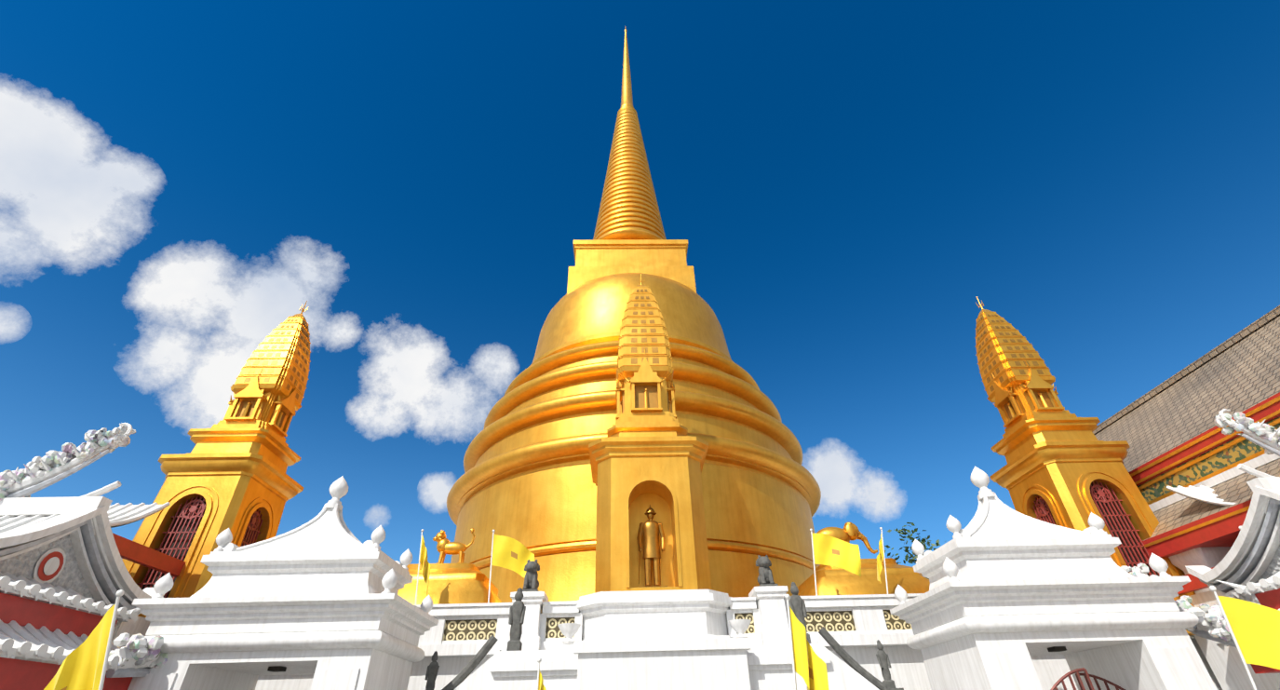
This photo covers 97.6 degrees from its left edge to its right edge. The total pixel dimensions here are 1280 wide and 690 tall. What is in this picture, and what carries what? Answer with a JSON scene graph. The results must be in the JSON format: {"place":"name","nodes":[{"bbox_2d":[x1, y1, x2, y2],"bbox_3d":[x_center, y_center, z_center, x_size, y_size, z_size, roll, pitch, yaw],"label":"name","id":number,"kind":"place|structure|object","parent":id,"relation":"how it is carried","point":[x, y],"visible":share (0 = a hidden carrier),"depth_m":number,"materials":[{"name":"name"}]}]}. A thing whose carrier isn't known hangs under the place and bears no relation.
{"place":"outdoors","nodes":[
{"label":"outdoors","id":0,"kind":"place"},
{"bbox_2d":[0,422,185,689],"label":"pavilion","id":1,"kind":"structure","parent":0,"point":[65,575],"depth_m":7.50,"materials":[{"name":"white paint"}]},
{"bbox_2d":[0,0,1279,566],"label":"sky","id":2,"kind":"structure","parent":0,"point":[844,181],"materials":[{"name":"blue"}]},
{"bbox_2d":[255,554,1222,689],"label":"balustrade wall","id":3,"kind":"structure","parent":0,"point":[855,626],"depth_m":10.18,"materials":[{"name":"white paint"}]},
{"bbox_2d":[121,300,310,617],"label":"tower","id":4,"kind":"structure","parent":3,"relation":"on","point":[229,470],"depth_m":11.84,"materials":[{"name":"gold metal"}]},
{"bbox_2d":[446,28,821,602],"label":"chedi","id":5,"kind":"structure","parent":3,"relation":"on","point":[525,479],"depth_m":17.45,"materials":[{"name":"gold metal"}]},
{"bbox_2d":[576,273,732,641],"bbox_3d":[0.137,2.231,14.081,2.920,9.930,3.960,0,-35,-2],"label":"shrine","id":6,"kind":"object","parent":3,"relation":"on","point":[647,455],"depth_m":11.62,"materials":[{"name":"gold metal"}]},
{"bbox_2d":[397,521,929,604],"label":"gold animals","id":7,"kind":"object","parent":3,"relation":"on","point":[461,581],"visible":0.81,"depth_m":12.30,"materials":[{"name":"gold metal"}]},
{"bbox_2d":[974,296,1196,635],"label":"tower","id":8,"kind":"structure","parent":3,"relation":"on","point":[1064,467],"depth_m":12.52,"materials":[{"name":"gold metal"}]},
{"bbox_2d":[889,466,1217,689],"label":"gate","id":9,"kind":"structure","parent":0,"point":[1003,599],"depth_m":7.51,"materials":[{"name":"white paint"}]},
{"label":"ground","id":10,"kind":"structure","parent":0,"visible":0},
{"bbox_2d":[127,475,438,689],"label":"gate","id":11,"kind":"structure","parent":10,"relation":"on","point":[323,601],"depth_m":7.21,"materials":[{"name":"white paint"}]},
{"bbox_2d":[43,526,1279,689],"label":"flags","id":12,"kind":"object","parent":10,"relation":"on","point":[1254,628],"visible":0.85,"depth_m":5.73},
{"bbox_2d":[424,581,903,689],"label":"stairs","id":13,"kind":"structure","parent":10,"relation":"on","point":[726,662],"depth_m":7.85,"materials":[{"name":"white paint"}]},
{"bbox_2d":[884,522,945,579],"bbox_3d":[15.543,16.884,31.293,10.089,10.756,11.273,-22,-40,27],"label":"tree","id":14,"kind":"object","parent":10,"relation":"on","point":[913,559],"visible":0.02,"depth_m":29.91,"materials":[{"name":"green plant"}]},
{"bbox_2d":[1092,305,1279,593],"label":"temple building","id":15,"kind":"structure","parent":10,"relation":"on","point":[1168,430],"depth_m":11.16,"materials":[{"name":"tile"}]},
{"bbox_2d":[1120,408,1279,689],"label":"pavilion","id":16,"kind":"structure","parent":10,"relation":"on","point":[1246,568],"depth_m":8.63,"materials":[{"name":"white paint"}]}
]}

